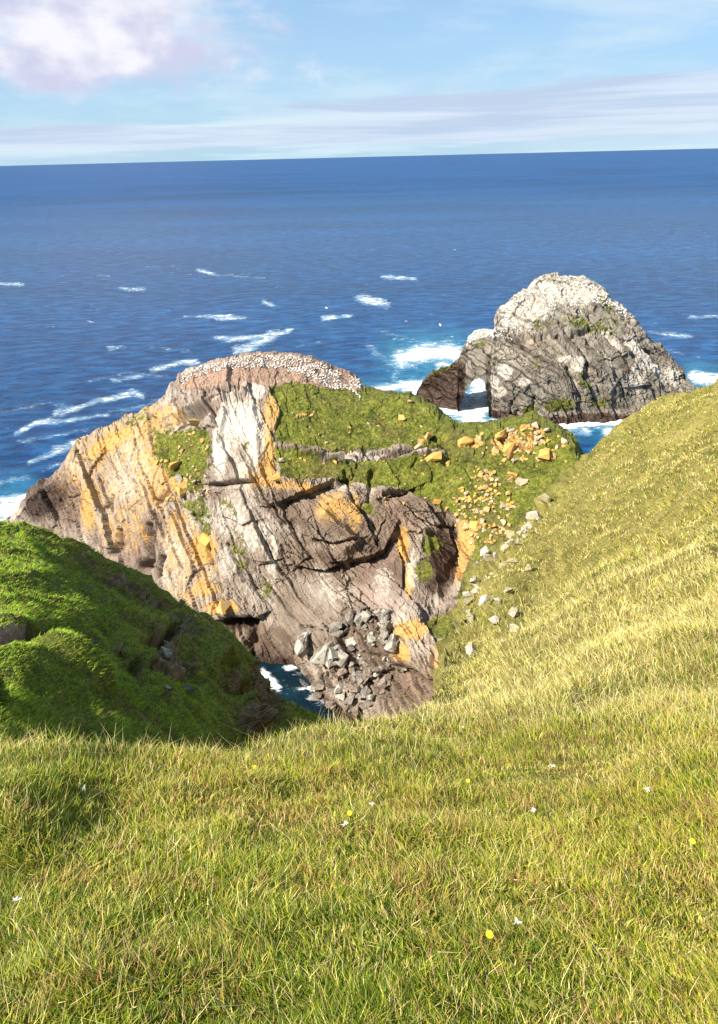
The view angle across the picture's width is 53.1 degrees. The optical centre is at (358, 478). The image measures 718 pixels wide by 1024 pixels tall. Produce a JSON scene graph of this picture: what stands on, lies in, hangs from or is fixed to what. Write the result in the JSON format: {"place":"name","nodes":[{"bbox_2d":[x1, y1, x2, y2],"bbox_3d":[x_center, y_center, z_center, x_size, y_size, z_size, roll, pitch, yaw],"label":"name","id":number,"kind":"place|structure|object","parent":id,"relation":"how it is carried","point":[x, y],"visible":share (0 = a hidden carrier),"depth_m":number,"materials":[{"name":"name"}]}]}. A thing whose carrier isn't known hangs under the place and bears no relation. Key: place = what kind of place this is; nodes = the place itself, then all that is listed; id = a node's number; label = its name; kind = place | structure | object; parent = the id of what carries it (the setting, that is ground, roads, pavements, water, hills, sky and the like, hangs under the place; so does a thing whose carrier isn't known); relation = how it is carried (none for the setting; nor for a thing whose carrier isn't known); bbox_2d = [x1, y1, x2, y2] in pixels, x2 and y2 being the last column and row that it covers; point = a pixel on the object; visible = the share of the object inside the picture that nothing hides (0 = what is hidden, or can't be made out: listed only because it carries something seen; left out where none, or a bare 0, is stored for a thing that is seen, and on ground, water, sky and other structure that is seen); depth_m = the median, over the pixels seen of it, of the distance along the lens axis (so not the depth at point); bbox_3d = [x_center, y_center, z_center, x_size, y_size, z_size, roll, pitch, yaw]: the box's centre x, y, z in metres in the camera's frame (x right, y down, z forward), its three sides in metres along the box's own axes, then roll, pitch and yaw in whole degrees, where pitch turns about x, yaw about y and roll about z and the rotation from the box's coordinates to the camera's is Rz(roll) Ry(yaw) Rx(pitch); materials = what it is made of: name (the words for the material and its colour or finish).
{"place":"outdoors","nodes":[
{"label":"outdoors","id":0,"kind":"place"},
{"bbox_2d":[0,518,331,754],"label":"grassy bank","id":1,"kind":"structure","parent":0,"point":[267,710],"depth_m":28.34,"materials":[{"name":"plant"}]},
{"bbox_2d":[161,646,175,660],"bbox_3d":[-8.044,7.337,30.064,0.819,0.435,0.438,23,28,21],"label":"bank rock","id":2,"kind":"object","parent":1,"relation":"on","point":[167,654],"visible":0.99,"depth_m":29.96,"materials":[{"name":"stone"}]},
{"bbox_2d":[183,684,193,694],"bbox_3d":[-6.309,7.780,26.535,0.414,0.278,0.328,11,23,-14],"label":"bank rock","id":3,"kind":"object","parent":1,"relation":"on","point":[189,690],"visible":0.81,"depth_m":26.45,"materials":[{"name":"stone"}]},
{"bbox_2d":[6,350,583,723],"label":"headland","id":4,"kind":"structure","parent":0,"point":[277,569],"depth_m":159.19,"materials":[{"name":"stone"}]},
{"bbox_2d":[168,461,181,470],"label":"boulder","id":5,"kind":"object","parent":4,"relation":"on","point":[173,465],"visible":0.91,"depth_m":169.90,"materials":[{"name":"stone"}]},
{"bbox_2d":[174,474,182,482],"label":"boulder","id":6,"kind":"object","parent":4,"relation":"on","point":[178,478],"visible":1,"depth_m":169.03,"materials":[{"name":"stone"}]},
{"bbox_2d":[175,486,185,498],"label":"boulder","id":7,"kind":"object","parent":4,"relation":"on","point":[181,492],"visible":1,"depth_m":167.16,"materials":[{"name":"stone"}]},
{"bbox_2d":[188,418,201,426],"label":"boulder","id":8,"kind":"object","parent":4,"relation":"on","point":[194,422],"visible":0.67,"depth_m":171.73,"materials":[{"name":"stone"}]},
{"bbox_2d":[198,533,210,550],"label":"boulder","id":9,"kind":"object","parent":4,"relation":"on","point":[203,540],"visible":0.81,"depth_m":161.92,"materials":[{"name":"stone"}]},
{"bbox_2d":[216,598,230,613],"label":"boulder","id":10,"kind":"object","parent":4,"relation":"on","point":[223,605],"visible":1,"depth_m":156.26,"materials":[{"name":"stone"}]},
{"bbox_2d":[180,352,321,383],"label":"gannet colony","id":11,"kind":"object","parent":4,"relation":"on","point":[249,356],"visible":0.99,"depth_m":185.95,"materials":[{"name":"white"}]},
{"bbox_2d":[272,473,280,480],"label":"boulder","id":12,"kind":"object","parent":4,"relation":"on","point":[276,476],"visible":0.97,"depth_m":157.42,"materials":[{"name":"stone"}]},
{"bbox_2d":[294,631,308,657],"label":"cove boulder","id":13,"kind":"object","parent":4,"relation":"on","point":[301,648],"visible":1,"depth_m":149.07,"materials":[{"name":"stone"}]},
{"bbox_2d":[310,682,324,689],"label":"shore boulder","id":14,"kind":"object","parent":4,"relation":"on","point":[316,686],"visible":0.94,"depth_m":145.25,"materials":[{"name":"stone"}]},
{"bbox_2d":[317,672,324,683],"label":"shore boulder","id":15,"kind":"object","parent":4,"relation":"on","point":[320,678],"visible":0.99,"depth_m":145.36,"materials":[{"name":"stone"}]},
{"bbox_2d":[310,641,334,664],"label":"cove boulder","id":16,"kind":"object","parent":4,"relation":"on","point":[319,658],"visible":0.75,"depth_m":143.63,"materials":[{"name":"stone"}]},
{"bbox_2d":[325,660,331,667],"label":"rock","id":17,"kind":"object","parent":4,"relation":"on","point":[327,663],"visible":0.27,"depth_m":143.52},
{"bbox_2d":[325,701,333,707],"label":"shore boulder","id":18,"kind":"object","parent":4,"relation":"on","point":[328,704],"visible":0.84,"depth_m":142.08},
{"bbox_2d":[328,630,344,637],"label":"cove boulder","id":19,"kind":"object","parent":4,"relation":"on","point":[339,634],"visible":0.85,"depth_m":145.39,"materials":[{"name":"stone"}]},
{"bbox_2d":[329,622,339,632],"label":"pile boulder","id":20,"kind":"object","parent":19,"relation":"on","point":[332,628],"visible":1,"depth_m":146.32,"materials":[{"name":"stone"}]},
{"bbox_2d":[333,622,342,628],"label":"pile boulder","id":21,"kind":"object","parent":20,"relation":"on","point":[338,625],"visible":1,"depth_m":146.04,"materials":[{"name":"stone"}]},
{"bbox_2d":[334,707,340,718],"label":"shore boulder","id":22,"kind":"object","parent":4,"relation":"on","point":[336,713],"visible":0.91,"depth_m":139.25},
{"bbox_2d":[334,685,344,700],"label":"shore boulder","id":23,"kind":"object","parent":4,"relation":"on","point":[341,696],"visible":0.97,"depth_m":140.93,"materials":[{"name":"stone"}]},
{"bbox_2d":[334,683,345,693],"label":"shore boulder","id":24,"kind":"object","parent":4,"relation":"on","point":[338,690],"visible":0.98,"depth_m":141.24,"materials":[{"name":"stone"}]},
{"bbox_2d":[333,648,348,667],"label":"cove boulder","id":25,"kind":"object","parent":4,"relation":"on","point":[342,661],"visible":0.94,"depth_m":141.20,"materials":[{"name":"stone"}]},
{"bbox_2d":[337,667,347,675],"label":"shore boulder","id":26,"kind":"object","parent":4,"relation":"on","point":[341,671],"visible":0.93,"depth_m":141.71,"materials":[{"name":"stone"}]},
{"bbox_2d":[342,695,349,704],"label":"shore boulder","id":27,"kind":"object","parent":4,"relation":"on","point":[345,702],"visible":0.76,"depth_m":139.89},
{"bbox_2d":[344,610,353,625],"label":"rock","id":28,"kind":"object","parent":4,"relation":"on","point":[348,617],"visible":1,"depth_m":145.24,"materials":[{"name":"stone"}]},
{"bbox_2d":[345,636,355,646],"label":"rock","id":29,"kind":"object","parent":4,"relation":"on","point":[351,641],"visible":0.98,"depth_m":143.48,"materials":[{"name":"stone"}]},
{"bbox_2d":[347,694,354,705],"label":"shore boulder","id":30,"kind":"object","parent":4,"relation":"on","point":[351,699],"visible":0.69,"depth_m":139.14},
{"bbox_2d":[348,644,354,651],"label":"rock","id":31,"kind":"object","parent":4,"relation":"on","point":[351,648],"visible":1,"depth_m":141.89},
{"bbox_2d":[348,698,357,707],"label":"cove boulder","id":32,"kind":"object","parent":4,"relation":"on","point":[354,702],"visible":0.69,"depth_m":139.41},
{"bbox_2d":[349,675,356,682],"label":"shore boulder","id":33,"kind":"object","parent":4,"relation":"on","point":[353,678],"visible":0.84,"depth_m":138.06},
{"bbox_2d":[352,666,355,676],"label":"shore boulder","id":34,"kind":"object","parent":4,"relation":"on","point":[353,671],"visible":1,"depth_m":138.67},
{"bbox_2d":[351,702,358,715],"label":"shore boulder","id":35,"kind":"object","parent":4,"relation":"on","point":[355,710],"visible":0.94,"depth_m":138.37,"materials":[{"name":"stone"}]},
{"bbox_2d":[350,686,360,693],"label":"shore boulder","id":36,"kind":"object","parent":4,"relation":"on","point":[355,689],"visible":1,"depth_m":137.60,"materials":[{"name":"stone"}]},
{"bbox_2d":[355,612,362,625],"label":"rock","id":37,"kind":"object","parent":4,"relation":"on","point":[358,620],"visible":0.98,"depth_m":143.04,"materials":[{"name":"stone"}]},
{"bbox_2d":[355,671,363,685],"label":"shore boulder","id":38,"kind":"object","parent":4,"relation":"on","point":[359,677],"visible":1,"depth_m":137.23,"materials":[{"name":"stone"}]},
{"bbox_2d":[357,605,366,612],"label":"rock","id":39,"kind":"object","parent":4,"relation":"on","point":[359,610],"visible":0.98,"depth_m":145.82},
{"bbox_2d":[358,702,366,709],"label":"shore boulder","id":40,"kind":"object","parent":4,"relation":"on","point":[361,705],"visible":0.66,"depth_m":137.53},
{"bbox_2d":[355,684,370,697],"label":"cove boulder","id":41,"kind":"object","parent":4,"relation":"on","point":[365,691],"visible":0.95,"depth_m":136.94,"materials":[{"name":"stone"}]},
{"bbox_2d":[359,656,368,667],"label":"cove boulder","id":42,"kind":"object","parent":4,"relation":"on","point":[364,664],"visible":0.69,"depth_m":139.58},
{"bbox_2d":[361,610,371,622],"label":"cove boulder","id":43,"kind":"object","parent":4,"relation":"on","point":[366,616],"visible":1,"depth_m":142.78,"materials":[{"name":"stone"}]},
{"bbox_2d":[362,667,371,679],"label":"shore boulder","id":44,"kind":"object","parent":4,"relation":"on","point":[365,671],"visible":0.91,"depth_m":137.03,"materials":[{"name":"stone"}]},
{"bbox_2d":[364,700,373,706],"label":"shore boulder","id":45,"kind":"object","parent":4,"relation":"on","point":[368,703],"visible":0.87,"depth_m":136.35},
{"bbox_2d":[366,694,374,700],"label":"shore boulder","id":46,"kind":"object","parent":4,"relation":"on","point":[369,697],"visible":1,"depth_m":135.46,"materials":[{"name":"stone"}]},
{"bbox_2d":[366,635,376,644],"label":"cove boulder","id":47,"kind":"object","parent":4,"relation":"on","point":[370,640],"visible":1,"depth_m":138.94,"materials":[{"name":"stone"}]},
{"bbox_2d":[371,666,385,672],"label":"shore boulder","id":48,"kind":"object","parent":4,"relation":"on","point":[377,669],"visible":1,"depth_m":134.38,"materials":[{"name":"stone"}]},
{"bbox_2d":[373,666,383,676],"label":"cove boulder","id":49,"kind":"object","parent":4,"relation":"on","point":[377,674],"visible":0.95,"depth_m":135.19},
{"bbox_2d":[377,676,385,688],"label":"shore boulder","id":50,"kind":"object","parent":4,"relation":"on","point":[381,683],"visible":1,"depth_m":133.66,"materials":[{"name":"stone"}]},
{"bbox_2d":[379,634,387,644],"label":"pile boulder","id":51,"kind":"object","parent":4,"relation":"on","point":[382,642],"visible":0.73,"depth_m":137.29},
{"bbox_2d":[379,629,388,639],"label":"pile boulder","id":52,"kind":"object","parent":51,"relation":"on","point":[385,635],"visible":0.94,"depth_m":136.59,"materials":[{"name":"stone"}]},
{"bbox_2d":[379,694,388,698],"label":"shore boulder","id":53,"kind":"object","parent":4,"relation":"on","point":[384,696],"visible":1,"depth_m":134.62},
{"bbox_2d":[378,608,390,619],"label":"rock","id":54,"kind":"object","parent":4,"relation":"on","point":[384,612],"visible":0.72,"depth_m":139.20,"materials":[{"name":"stone"}]},
{"bbox_2d":[380,620,391,631],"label":"cove boulder","id":55,"kind":"object","parent":4,"relation":"on","point":[387,626],"visible":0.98,"depth_m":136.86,"materials":[{"name":"stone"}]},
{"bbox_2d":[381,614,389,623],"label":"rock","id":56,"kind":"object","parent":55,"relation":"on","point":[384,619],"visible":1,"depth_m":138.04,"materials":[{"name":"stone"}]},
{"bbox_2d":[384,633,396,652],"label":"rock","id":57,"kind":"object","parent":4,"relation":"on","point":[391,645],"visible":1,"depth_m":134.26,"materials":[{"name":"stone"}]},
{"bbox_2d":[398,414,405,421],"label":"boulder","id":58,"kind":"object","parent":4,"relation":"on","point":[401,418],"visible":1,"depth_m":170.31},
{"bbox_2d":[414,444,421,449],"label":"boulder","id":59,"kind":"object","parent":4,"relation":"on","point":[417,446],"visible":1,"depth_m":161.20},
{"bbox_2d":[424,432,433,438],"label":"boulder","id":60,"kind":"object","parent":4,"relation":"on","point":[428,435],"visible":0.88,"depth_m":165.48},
{"bbox_2d":[425,452,441,461],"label":"boulder","id":61,"kind":"object","parent":4,"relation":"on","point":[434,456],"visible":1,"depth_m":159.83,"materials":[{"name":"stone"}]},
{"bbox_2d":[432,499,441,503],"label":"boulder","id":62,"kind":"object","parent":4,"relation":"on","point":[437,501],"visible":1,"depth_m":154.14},
{"bbox_2d":[457,436,472,447],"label":"boulder","id":63,"kind":"object","parent":4,"relation":"on","point":[463,441],"visible":1,"depth_m":162.41,"materials":[{"name":"stone"}]},
{"bbox_2d":[469,521,481,531],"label":"boulder","id":64,"kind":"object","parent":4,"relation":"on","point":[474,525],"visible":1,"depth_m":146.02,"materials":[{"name":"stone"}]},
{"bbox_2d":[483,506,489,511],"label":"scree rock","id":65,"kind":"object","parent":4,"relation":"on","point":[486,509],"visible":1,"depth_m":147.53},
{"bbox_2d":[492,446,498,452],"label":"knob rock","id":66,"kind":"object","parent":4,"relation":"on","point":[495,449],"visible":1,"depth_m":157.27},
{"bbox_2d":[495,429,506,439],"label":"boulder","id":67,"kind":"object","parent":4,"relation":"on","point":[501,434],"visible":1,"depth_m":156.79,"materials":[{"name":"stone"}]},
{"bbox_2d":[503,442,515,458],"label":"boulder","id":68,"kind":"object","parent":4,"relation":"on","point":[508,449],"visible":1,"depth_m":155.21,"materials":[{"name":"stone"}]},
{"bbox_2d":[507,471,517,476],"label":"boulder","id":69,"kind":"object","parent":4,"relation":"on","point":[512,474],"visible":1,"depth_m":151.66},
{"bbox_2d":[511,457,518,463],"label":"knob rock","id":70,"kind":"object","parent":4,"relation":"on","point":[514,460],"visible":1,"depth_m":153.88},
{"bbox_2d":[515,478,527,485],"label":"boulder","id":71,"kind":"object","parent":4,"relation":"on","point":[519,481],"visible":1,"depth_m":149.60,"materials":[{"name":"stone"}]},
{"bbox_2d":[531,422,538,428],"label":"boulder","id":72,"kind":"object","parent":4,"relation":"on","point":[534,424],"visible":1,"depth_m":155.86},
{"bbox_2d":[537,448,549,460],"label":"boulder","id":73,"kind":"object","parent":4,"relation":"on","point":[544,454],"visible":1,"depth_m":149.92,"materials":[{"name":"stone"}]},
{"bbox_2d":[561,437,567,444],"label":"boulder","id":74,"kind":"object","parent":4,"relation":"on","point":[564,441],"visible":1,"depth_m":150.67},
{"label":"shore boulder","id":75,"kind":"object","parent":4,"relation":"on","visible":0},
{"bbox_2d":[386,673,390,682],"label":"shore boulder","id":76,"kind":"object","parent":75,"relation":"on","point":[388,676],"visible":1,"depth_m":133.62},
{"bbox_2d":[0,148,717,722],"bbox_3d":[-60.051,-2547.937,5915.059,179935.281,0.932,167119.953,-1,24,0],"label":"sea","id":77,"kind":"structure","parent":0,"point":[130,288],"depth_m":720.74,"materials":[{"name":"liquid"}]},
{"bbox_2d":[300,679,307,686],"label":"cove boulder","id":78,"kind":"object","parent":77,"relation":"in","point":[303,683],"visible":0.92,"depth_m":149.65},
{"bbox_2d":[311,692,320,699],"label":"shore boulder","id":79,"kind":"object","parent":77,"relation":"in","point":[314,695],"visible":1,"depth_m":144.99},
{"bbox_2d":[416,272,694,424],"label":"sea stack","id":80,"kind":"object","parent":77,"relation":"in","point":[589,361],"visible":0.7,"depth_m":291.26,"materials":[{"name":"stone"}]},
{"bbox_2d":[466,275,626,345],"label":"gannet colony","id":81,"kind":"object","parent":80,"relation":"on","point":[513,307],"visible":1,"depth_m":297.15,"materials":[{"name":"white"}]},
{"bbox_2d":[0,379,717,1023],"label":"hillside","id":82,"kind":"structure","parent":0,"point":[482,569],"depth_m":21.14,"materials":[{"name":"plant"}]},
{"bbox_2d":[462,591,470,596],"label":"edge stone","id":83,"kind":"object","parent":82,"relation":"on","point":[465,593],"visible":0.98,"depth_m":37.37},
{"bbox_2d":[463,598,473,605],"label":"edge stone","id":84,"kind":"object","parent":82,"relation":"on","point":[467,601],"visible":1,"depth_m":35.53,"materials":[{"name":"stone"}]},
{"bbox_2d":[465,612,475,622],"bbox_3d":[4.926,6.090,31.497,0.383,0.469,0.529,17,30,35],"label":"edge stone","id":85,"kind":"object","parent":82,"relation":"on","point":[470,617],"visible":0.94,"depth_m":31.31,"materials":[{"name":"stone"}]},
{"bbox_2d":[465,642,476,655],"bbox_3d":[3.837,5.939,24.751,0.392,0.431,0.555,5,25,15],"label":"pale rock","id":86,"kind":"object","parent":82,"relation":"on","point":[469,647],"visible":0.93,"depth_m":24.66,"materials":[{"name":"stone"}]},
{"bbox_2d":[470,577,476,582],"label":"pale rock","id":87,"kind":"object","parent":82,"relation":"on","point":[473,579],"visible":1,"depth_m":40.10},
{"bbox_2d":[478,594,491,604],"bbox_3d":[5.708,5.434,32.391,0.757,0.476,0.410,-18,29,-33],"label":"pale rock","id":88,"kind":"object","parent":82,"relation":"on","point":[484,599],"visible":1,"depth_m":32.25,"materials":[{"name":"stone"}]},
{"bbox_2d":[480,545,489,556],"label":"edge stone","id":89,"kind":"object","parent":82,"relation":"on","point":[484,549],"visible":0.9,"depth_m":47.82,"materials":[{"name":"stone"}]},
{"bbox_2d":[483,554,493,560],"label":"edge stone","id":90,"kind":"object","parent":82,"relation":"on","point":[488,557],"visible":0.77,"depth_m":44.84,"materials":[{"name":"stone"}]},
{"bbox_2d":[486,929,493,947],"bbox_3d":[0.438,1.579,2.431,0.026,0.130,0.029,-19,30,-34],"label":"yellow flower","id":91,"kind":"object","parent":82,"relation":"on","point":[489,934],"visible":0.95,"depth_m":2.40,"materials":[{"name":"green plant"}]},
{"bbox_2d":[488,615,498,624],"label":"pale rock","id":92,"kind":"object","parent":82,"relation":"on","point":[493,619],"visible":0.99,"depth_m":28.70,"materials":[{"name":"stone"}]},
{"bbox_2d":[493,597,502,603],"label":"pale rock","id":93,"kind":"object","parent":82,"relation":"on","point":[498,601],"visible":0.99,"depth_m":30.87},
{"bbox_2d":[501,543,508,552],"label":"edge stone","id":94,"kind":"object","parent":82,"relation":"on","point":[505,548],"visible":1,"depth_m":45.29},
{"bbox_2d":[503,587,512,592],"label":"pale rock","id":95,"kind":"object","parent":82,"relation":"on","point":[508,590],"visible":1,"depth_m":31.85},
{"bbox_2d":[506,531,516,538],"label":"pale rock","id":96,"kind":"object","parent":82,"relation":"on","point":[509,534],"visible":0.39,"depth_m":59.62,"materials":[{"name":"stone"}]},
{"bbox_2d":[507,558,517,563],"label":"pale rock","id":97,"kind":"object","parent":82,"relation":"on","point":[513,560],"visible":0.92,"depth_m":38.78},
{"bbox_2d":[508,606,519,616],"bbox_3d":[6.111,5.218,28.338,0.382,0.300,0.418,22,31,37],"label":"pale rock","id":98,"kind":"object","parent":82,"relation":"on","point":[513,612],"visible":1,"depth_m":28.23,"materials":[{"name":"stone"}]},
{"bbox_2d":[509,624,520,631],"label":"pale rock","id":99,"kind":"object","parent":82,"relation":"on","point":[513,628],"visible":0.72,"depth_m":25.55,"materials":[{"name":"stone"}]},
{"bbox_2d":[523,522,532,530],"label":"edge stone","id":100,"kind":"object","parent":82,"relation":"on","point":[527,524],"visible":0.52,"depth_m":58.58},
{"bbox_2d":[524,563,531,570],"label":"pale rock","id":101,"kind":"object","parent":82,"relation":"on","point":[528,567],"visible":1,"depth_m":35.02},
{"bbox_2d":[527,516,534,522],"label":"edge stone","id":102,"kind":"object","parent":82,"relation":"on","point":[530,519],"visible":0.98,"depth_m":61.18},
{"bbox_2d":[525,511,541,520],"bbox_3d":[15.386,3.306,62.928,1.352,1.023,0.978,-10,0,-29],"label":"pale rock","id":103,"kind":"object","parent":82,"relation":"on","point":[536,514],"visible":0.72,"depth_m":62.73,"materials":[{"name":"stone"}]},
{"bbox_2d":[537,493,550,502],"bbox_3d":[16.537,1.779,64.044,0.773,0.933,1.188,-38,15,-25],"label":"pale rock","id":104,"kind":"object","parent":82,"relation":"on","point":[544,497],"visible":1,"depth_m":63.81,"materials":[{"name":"stone"}]},
{"bbox_2d":[687,837,695,851],"bbox_3d":[1.433,1.612,3.111,0.026,0.137,0.031,-18,29,-32],"label":"yellow flower","id":105,"kind":"object","parent":82,"relation":"on","point":[692,840],"visible":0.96,"depth_m":3.08,"materials":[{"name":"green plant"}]},
{"bbox_2d":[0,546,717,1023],"bbox_3d":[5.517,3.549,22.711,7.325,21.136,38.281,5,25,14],"label":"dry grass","id":106,"kind":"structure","parent":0,"point":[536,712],"depth_m":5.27,"materials":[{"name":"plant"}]},
{"bbox_2d":[0,0,717,165],"label":"sky","id":107,"kind":"structure","parent":0,"point":[82,81],"materials":[{"name":"blue"}]},
{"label":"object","id":108,"kind":"object","parent":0,"visible":0},
{"bbox_2d":[328,647,339,659],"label":"rock","id":109,"kind":"object","parent":108,"relation":"on","point":[333,653],"visible":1,"depth_m":141.59,"materials":[{"name":"stone"}]}
]}

